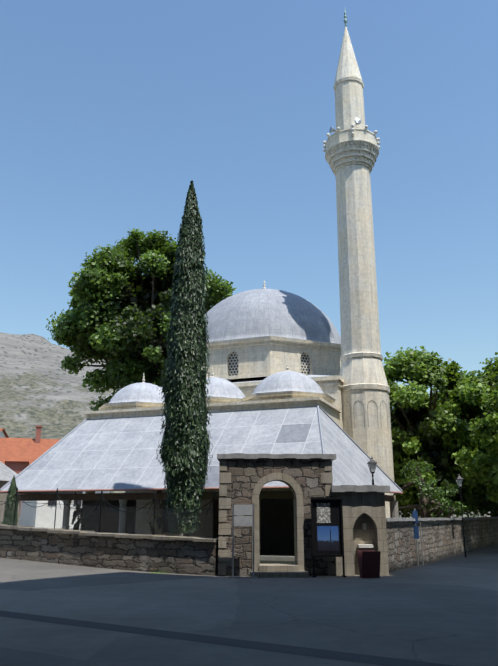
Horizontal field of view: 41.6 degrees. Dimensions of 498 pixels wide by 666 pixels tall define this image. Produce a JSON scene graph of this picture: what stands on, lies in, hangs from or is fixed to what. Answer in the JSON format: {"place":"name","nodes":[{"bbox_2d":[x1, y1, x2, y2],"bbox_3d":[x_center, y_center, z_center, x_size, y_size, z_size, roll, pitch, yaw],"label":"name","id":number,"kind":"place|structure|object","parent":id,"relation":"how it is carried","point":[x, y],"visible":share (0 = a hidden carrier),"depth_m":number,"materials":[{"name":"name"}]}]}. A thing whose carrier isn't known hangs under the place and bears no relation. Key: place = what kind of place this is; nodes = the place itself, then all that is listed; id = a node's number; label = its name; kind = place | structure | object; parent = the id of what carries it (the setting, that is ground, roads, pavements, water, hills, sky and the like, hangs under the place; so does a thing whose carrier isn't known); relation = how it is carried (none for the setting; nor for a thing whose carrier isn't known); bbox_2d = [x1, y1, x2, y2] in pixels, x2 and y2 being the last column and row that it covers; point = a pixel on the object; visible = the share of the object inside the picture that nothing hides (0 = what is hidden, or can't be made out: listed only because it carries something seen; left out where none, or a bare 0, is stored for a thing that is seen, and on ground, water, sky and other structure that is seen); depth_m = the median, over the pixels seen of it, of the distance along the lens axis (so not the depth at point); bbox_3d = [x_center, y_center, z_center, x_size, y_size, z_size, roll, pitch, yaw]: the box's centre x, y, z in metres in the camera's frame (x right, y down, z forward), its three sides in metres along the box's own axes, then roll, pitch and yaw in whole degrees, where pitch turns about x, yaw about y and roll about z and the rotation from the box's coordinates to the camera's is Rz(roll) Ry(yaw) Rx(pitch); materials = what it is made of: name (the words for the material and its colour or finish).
{"place":"outdoors","nodes":[
{"label":"outdoors","id":0,"kind":"place"},
{"bbox_2d":[0,448,4,463],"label":"house wall","id":1,"kind":"structure","parent":0,"point":[2,455],"depth_m":68.75,"materials":[{"name":"orange paint"}]},
{"bbox_2d":[0,431,5,437],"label":"white house walls","id":2,"kind":"structure","parent":0,"point":[2,435],"depth_m":115.75,"materials":[{"name":"white paint"}]},
{"bbox_2d":[0,428,8,437],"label":"roof edge","id":3,"kind":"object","parent":2,"relation":"on","point":[4,431],"depth_m":116.04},
{"bbox_2d":[5,461,26,514],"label":"red house walls","id":4,"kind":"structure","parent":0,"point":[17,467],"depth_m":88.74,"materials":[{"name":"red brick"}]},
{"bbox_2d":[0,438,60,461],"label":"tiled roof","id":5,"kind":"structure","parent":4,"relation":"on","point":[22,449],"depth_m":92.12,"materials":[{"name":"orange tile"}]},
{"bbox_2d":[35,425,42,442],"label":"red house chimneys","id":6,"kind":"object","parent":5,"relation":"on","point":[38,434],"visible":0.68,"depth_m":94.25,"materials":[{"name":"brick"}]},
{"bbox_2d":[100,513,118,532],"bbox_3d":[-7.121,10.259,33.499,1.100,2.100,0.060,-6,-17,20],"label":"lattice screen","id":7,"kind":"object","parent":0,"point":[110,521],"depth_m":33.62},
{"bbox_2d":[17,491,393,501],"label":"porch beam","id":8,"kind":"structure","parent":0,"point":[162,496],"depth_m":29.34,"materials":[{"name":"brown wood"}]},
{"bbox_2d":[0,332,489,517],"bbox_3d":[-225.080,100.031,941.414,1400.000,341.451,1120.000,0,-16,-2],"label":"hill","id":9,"kind":"structure","parent":0,"point":[38,386],"depth_m":638.30,"materials":[{"name":"grey stone"}]},
{"bbox_2d":[0,518,497,665],"bbox_3d":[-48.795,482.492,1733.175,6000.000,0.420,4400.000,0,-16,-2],"label":"ground","id":10,"kind":"structure","parent":0,"point":[443,611],"depth_m":13.56,"materials":[{"name":"grey asphalt"}]},
{"bbox_2d":[1,475,18,524],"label":"small cypress","id":11,"kind":"object","parent":10,"relation":"on","point":[12,488],"depth_m":29.59,"materials":[{"name":"green plant"}]},
{"bbox_2d":[0,480,20,524],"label":"house wall","id":12,"kind":"structure","parent":10,"relation":"on","point":[3,496],"depth_m":42.21,"materials":[{"name":"paint"}]},
{"bbox_2d":[0,461,17,480],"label":"neighbouring roof","id":13,"kind":"structure","parent":12,"relation":"on","point":[7,473],"depth_m":43.83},
{"bbox_2d":[19,491,109,527],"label":"red house walls","id":14,"kind":"structure","parent":10,"relation":"on","point":[47,513],"depth_m":79.67,"materials":[{"name":"paint"}]},
{"bbox_2d":[48,500,81,505],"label":"red house windows","id":15,"kind":"structure","parent":14,"relation":"in","point":[79,502],"depth_m":81.02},
{"bbox_2d":[0,528,218,575],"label":"wall","id":16,"kind":"structure","parent":10,"relation":"on","point":[189,557],"depth_m":24.32,"materials":[{"name":"stone"}]},
{"bbox_2d":[0,503,212,537],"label":"fence","id":17,"kind":"object","parent":16,"relation":"on","point":[108,518],"visible":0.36,"depth_m":25.20,"materials":[{"name":"black metal"}]},
{"bbox_2d":[0,524,217,541],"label":"wall coping","id":18,"kind":"object","parent":16,"relation":"on","point":[93,533],"depth_m":24.69,"materials":[{"name":"grey stone"}]},
{"bbox_2d":[0,487,214,538],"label":"iron fence","id":19,"kind":"object","parent":18,"relation":"on","point":[101,497],"visible":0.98,"depth_m":25.30,"materials":[{"name":"black metal"}]},
{"bbox_2d":[45,228,235,410],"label":"plane tree","id":20,"kind":"object","parent":10,"relation":"on","point":[100,285],"depth_m":51.26,"materials":[{"name":"green plant"}]},
{"bbox_2d":[103,264,172,385],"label":"trunk","id":21,"kind":"object","parent":20,"relation":"on","point":[139,300],"visible":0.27,"depth_m":53.90,"materials":[{"name":"brown plant"}]},
{"bbox_2d":[156,180,212,536],"bbox_3d":[-2.517,1.087,26.489,2.244,16.029,2.186,0,-16,-2],"label":"cypress","id":22,"kind":"object","parent":10,"relation":"on","point":[182,453],"depth_m":25.62,"materials":[{"name":"green plant"}]},
{"bbox_2d":[80,498,294,554],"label":"porch back walls","id":23,"kind":"structure","parent":10,"relation":"on","point":[277,526],"depth_m":30.70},
{"bbox_2d":[16,499,398,560],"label":"porch pillars","id":24,"kind":"structure","parent":10,"relation":"on","point":[394,512],"depth_m":29.15,"materials":[{"name":"beige stone"}]},
{"bbox_2d":[84,397,341,534],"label":"cornice","id":25,"kind":"structure","parent":10,"relation":"on","point":[332,411],"depth_m":33.10,"materials":[{"name":"stone"}]},
{"bbox_2d":[1,406,322,490],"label":"porch roof","id":26,"kind":"structure","parent":25,"relation":"on","point":[114,453],"depth_m":31.14,"materials":[{"name":"grey metal"}]},
{"bbox_2d":[19,408,400,493],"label":"porch roof sides","id":27,"kind":"object","parent":25,"relation":"attached to","point":[350,466],"visible":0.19,"depth_m":30.28,"materials":[{"name":"grey metal"}]},
{"bbox_2d":[0,405,402,491],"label":"roof ridge caps","id":28,"kind":"object","parent":27,"relation":"attached to","point":[321,436],"visible":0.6,"depth_m":32.20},
{"bbox_2d":[0,486,402,493],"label":"eave trim","id":29,"kind":"structure","parent":27,"relation":"attached to","point":[217,488],"depth_m":29.21,"materials":[{"name":"brown wood"}]},
{"bbox_2d":[98,391,334,410],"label":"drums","id":30,"kind":"object","parent":25,"relation":"on","point":[252,397],"visible":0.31,"depth_m":33.49,"materials":[{"name":"stone"}]},
{"bbox_2d":[109,371,323,402],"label":"small domes","id":31,"kind":"structure","parent":30,"relation":"on","point":[274,382],"depth_m":34.31,"materials":[{"name":"grey metal"}]},
{"bbox_2d":[141,361,288,382],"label":"finials","id":32,"kind":"object","parent":31,"relation":"on","point":[212,373],"visible":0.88,"depth_m":36.17,"materials":[{"name":"metal"}]},
{"bbox_2d":[212,499,218,537],"bbox_3d":[-1.250,10.487,36.005,1.600,3.000,0.060,-6,-17,20],"label":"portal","id":33,"kind":"object","parent":10,"relation":"on","point":[216,517],"depth_m":36.26,"materials":[{"name":"brown wood"}]},
{"bbox_2d":[0,610,454,665],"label":"asphalt strip","id":34,"kind":"object","parent":10,"relation":"on","point":[354,657],"visible":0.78,"depth_m":10.56,"materials":[{"name":"grey asphalt"}]},
{"bbox_2d":[125,375,343,548],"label":"wall","id":35,"kind":"structure","parent":10,"relation":"on","point":[331,386],"depth_m":36.54,"materials":[{"name":"stone"}]},
{"bbox_2d":[161,501,170,532],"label":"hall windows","id":36,"kind":"structure","parent":35,"relation":"attached to","point":[166,522],"depth_m":37.29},
{"bbox_2d":[161,375,328,387],"bbox_3d":[1.079,4.308,44.039,13.071,0.598,13.071,-6,-17,20],"label":"ledge","id":37,"kind":"object","parent":35,"relation":"on","point":[250,380],"visible":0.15,"depth_m":38.50,"materials":[{"name":"beige stone"}]},
{"bbox_2d":[206,336,341,380],"bbox_3d":[1.079,3.032,44.393,12.084,2.390,12.084,-6,-17,20],"label":"drum","id":38,"kind":"object","parent":37,"relation":"on","point":[264,356],"visible":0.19,"depth_m":39.16,"materials":[{"name":"stone"}]},
{"bbox_2d":[228,352,309,375],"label":"lattice windows","id":39,"kind":"structure","parent":38,"relation":"in","point":[233,364],"depth_m":39.43,"materials":[{"name":"grey stone"}]},
{"bbox_2d":[205,289,340,377],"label":"dome","id":40,"kind":"structure","parent":38,"relation":"on","point":[260,313],"depth_m":40.88,"materials":[{"name":"grey metal"}]},
{"bbox_2d":[229,503,257,577],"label":"sign posts","id":41,"kind":"object","parent":10,"relation":"on","point":[232,576],"visible":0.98,"depth_m":21.71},
{"bbox_2d":[234,505,252,525],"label":"info stand panels","id":42,"kind":"object","parent":41,"relation":"attached to","point":[243,510],"visible":1,"depth_m":22.00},
{"bbox_2d":[218,459,334,575],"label":"gate","id":43,"kind":"structure","parent":10,"relation":"on","point":[247,475],"depth_m":22.87,"materials":[{"name":"stone"}]},
{"bbox_2d":[218,460,335,577],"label":"stone arch trim","id":44,"kind":"structure","parent":10,"relation":"on","point":[295,570],"depth_m":22.52,"materials":[{"name":"beige stone"}]},
{"bbox_2d":[217,453,335,460],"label":"gate slabs","id":45,"kind":"structure","parent":44,"relation":"on","point":[332,457],"depth_m":23.09,"materials":[{"name":"grey stone"}]},
{"bbox_2d":[260,549,294,563],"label":"entrance steps","id":46,"kind":"structure","parent":10,"relation":"on","point":[274,562],"depth_m":26.05,"materials":[{"name":"beige stone"}]},
{"bbox_2d":[72,492,85,529],"bbox_3d":[-8.424,8.898,32.505,0.586,3.592,0.941,-1,-16,4],"label":"shrub","id":47,"kind":"object","parent":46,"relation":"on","point":[74,517],"depth_m":32.32,"materials":[{"name":"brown plant"}]},
{"bbox_2d":[69,501,87,528],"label":"porch plant leaves","id":48,"kind":"object","parent":47,"relation":"attached to","point":[79,516],"visible":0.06,"depth_m":32.24,"materials":[{"name":"green plant"}]},
{"bbox_2d":[149,490,167,534],"bbox_3d":[-4.123,8.233,29.950,0.935,3.508,0.545,0,-16,-2],"label":"shrub","id":49,"kind":"object","parent":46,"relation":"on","point":[158,524],"visible":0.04,"depth_m":29.90,"materials":[{"name":"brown plant"}]},
{"bbox_2d":[310,497,345,576],"bbox_3d":[2.659,6.887,22.212,1.120,2.565,0.400,0,-16,-2],"label":"display case","id":50,"kind":"object","parent":10,"relation":"on","point":[336,513],"visible":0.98,"depth_m":22.34,"materials":[{"name":"black metal"}]},
{"bbox_2d":[317,503,330,522],"bbox_3d":[2.548,6.152,22.433,0.460,0.660,0.001,0,-16,-2],"label":"notice poster","id":51,"kind":"object","parent":50,"relation":"attached to","point":[323,512],"visible":1,"depth_m":22.43,"materials":[{"name":"white paper"}]},
{"bbox_2d":[317,526,338,550],"bbox_3d":[2.678,6.963,22.212,0.720,0.820,0.001,0,-16,-2],"label":"poster","id":52,"kind":"object","parent":50,"relation":"attached to","point":[328,538],"visible":1,"depth_m":22.21,"materials":[{"name":"blue paper"}]},
{"bbox_2d":[333,492,388,575],"bbox_3d":[3.817,7.063,23.172,1.830,2.740,1.200,0,-16,-2],"label":"fountain","id":53,"kind":"object","parent":10,"relation":"on","point":[360,509],"visible":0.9,"depth_m":22.77,"materials":[{"name":"stone"}]},
{"bbox_2d":[331,485,389,492],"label":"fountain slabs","id":54,"kind":"structure","parent":53,"relation":"on","point":[363,489],"depth_m":22.83,"materials":[{"name":"grey stone"}]},
{"bbox_2d":[357,523,372,547],"bbox_3d":[4.005,7.003,22.695,0.500,0.800,0.300,0,-16,-2],"label":"fountain basin","id":55,"kind":"object","parent":53,"relation":"in","point":[364,545],"visible":0.96,"depth_m":22.47,"materials":[{"name":"white stone"}]},
{"bbox_2d":[367,457,376,484],"bbox_3d":[4.507,5.063,23.933,0.309,1.122,0.309,0,-16,-2],"label":"iron lantern","id":56,"kind":"object","parent":53,"relation":"on","point":[372,461],"depth_m":23.89,"materials":[{"name":"grey metal"}]},
{"bbox_2d":[336,164,395,517],"bbox_3d":[6.441,0.879,37.751,2.936,22.450,2.936,-6,-17,20],"label":"minaret","id":57,"kind":"object","parent":10,"relation":"on","point":[362,373],"visible":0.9,"depth_m":37.26,"materials":[{"name":"stone"}]},
{"bbox_2d":[325,26,378,176],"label":"minaret","id":58,"kind":"object","parent":57,"relation":"on","point":[344,147],"visible":0.79,"depth_m":40.91,"materials":[{"name":"stone"}]},
{"bbox_2d":[329,118,360,132],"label":"loudspeakers","id":59,"kind":"object","parent":58,"relation":"attached to","point":[357,122],"visible":1,"depth_m":40.31,"materials":[{"name":"metal"}]},
{"bbox_2d":[344,10,347,26],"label":"finial","id":60,"kind":"object","parent":58,"relation":"attached to","point":[345,20],"visible":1,"depth_m":43.74,"materials":[{"name":"silver metal"}]},
{"bbox_2d":[323,124,379,151],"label":"balcony lamps","id":61,"kind":"object","parent":58,"relation":"attached to","point":[352,134],"visible":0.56,"depth_m":40.59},
{"bbox_2d":[343,400,390,428],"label":"blind arch moldings","id":62,"kind":"structure","parent":57,"relation":"attached to","point":[367,413],"depth_m":35.53,"materials":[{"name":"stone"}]},
{"bbox_2d":[357,550,380,577],"bbox_3d":[3.968,7.632,21.658,0.651,0.842,0.663,3,-16,-9],"label":"trash bin","id":63,"kind":"object","parent":10,"relation":"on","point":[369,563],"visible":0.86,"depth_m":21.45,"materials":[{"name":"red metal"}]},
{"bbox_2d":[414,508,423,565],"bbox_3d":[6.949,8.342,26.866,0.060,2.250,0.509,-12,-19,36],"label":"sign pole","id":64,"kind":"object","parent":10,"relation":"on","point":[417,546],"visible":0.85,"depth_m":26.79,"materials":[{"name":"metal"}]},
{"bbox_2d":[412,511,418,538],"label":"blue signs","id":65,"kind":"object","parent":64,"relation":"attached to","point":[416,528],"visible":1,"depth_m":26.75,"materials":[{"name":"blue metal"}]},
{"bbox_2d":[393,459,466,531],"bbox_3d":[9.068,8.924,33.900,4.124,4.888,4.140,0,-16,-2],"label":"bush","id":66,"kind":"object","parent":10,"relation":"on","point":[426,489],"depth_m":33.78,"materials":[{"name":"green plant"}]},
{"bbox_2d":[390,385,491,463],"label":"tree trunk","id":67,"kind":"object","parent":10,"relation":"on","point":[407,418],"visible":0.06,"depth_m":44.88,"materials":[{"name":"brown plant"}]},
{"bbox_2d":[391,389,466,491],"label":"tree","id":68,"kind":"object","parent":67,"relation":"attached to","point":[430,447],"visible":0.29,"depth_m":43.25,"materials":[{"name":"green plant"}]},
{"bbox_2d":[382,346,496,517],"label":"tree leaves","id":69,"kind":"object","parent":67,"relation":"on","point":[421,371],"visible":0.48,"depth_m":42.69,"materials":[{"name":"green plant"}]},
{"bbox_2d":[386,519,497,571],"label":"wall","id":70,"kind":"structure","parent":10,"relation":"on","point":[441,540],"depth_m":29.60,"materials":[{"name":"beige stone"}]},
{"bbox_2d":[386,517,497,521],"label":"coping wall","id":71,"kind":"structure","parent":70,"relation":"on","point":[422,519],"depth_m":29.78,"materials":[{"name":"stone"}]},
{"bbox_2d":[455,474,466,556],"bbox_3d":[10.508,8.965,32.324,0.331,3.966,0.331,0,-16,-2],"label":"iron lantern","id":72,"kind":"object","parent":10,"relation":"on","point":[459,478],"depth_m":32.60,"materials":[{"name":"black metal"}]},
{"bbox_2d":[456,405,493,435],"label":"branches","id":73,"kind":"object","parent":10,"relation":"on","point":[484,408],"visible":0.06,"depth_m":44.65,"materials":[{"name":"brown plant"}]},
{"bbox_2d":[428,352,497,502],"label":"tree leaves","id":74,"kind":"object","parent":73,"relation":"attached to","point":[489,377],"visible":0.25,"depth_m":43.36,"materials":[{"name":"green plant"}]},
{"bbox_2d":[490,507,497,516],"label":"bush","id":75,"kind":"object","parent":10,"relation":"on","point":[496,513],"depth_m":55.97,"materials":[{"name":"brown plant"}]},
{"bbox_2d":[427,370,497,517],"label":"tree leaves","id":76,"kind":"object","parent":75,"relation":"attached to","point":[482,505],"visible":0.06,"depth_m":53.96,"materials":[{"name":"green plant"}]},
{"bbox_3d":[16.415,7.283,35.135,4.528,8.709,4.761,0,-16,-2],"label":"tree trunk","id":77,"kind":"object","parent":10,"relation":"on","visible":0},
{"bbox_2d":[450,382,497,502],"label":"tree leaves","id":78,"kind":"object","parent":77,"relation":"attached to","point":[484,466],"visible":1,"depth_m":36.93,"materials":[{"name":"green plant"}]},
{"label":"tree trunk","id":79,"kind":"object","parent":10,"relation":"on","visible":0},
{"bbox_2d":[390,405,398,449],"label":"tree","id":80,"kind":"object","parent":79,"relation":"on","point":[392,409],"visible":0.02,"depth_m":49.17,"materials":[{"name":"green plant"}]},
{"bbox_2d":[0,0,497,395],"label":"sky","id":81,"kind":"structure","parent":0,"point":[110,110],"materials":[{"name":"blue"}]}
]}

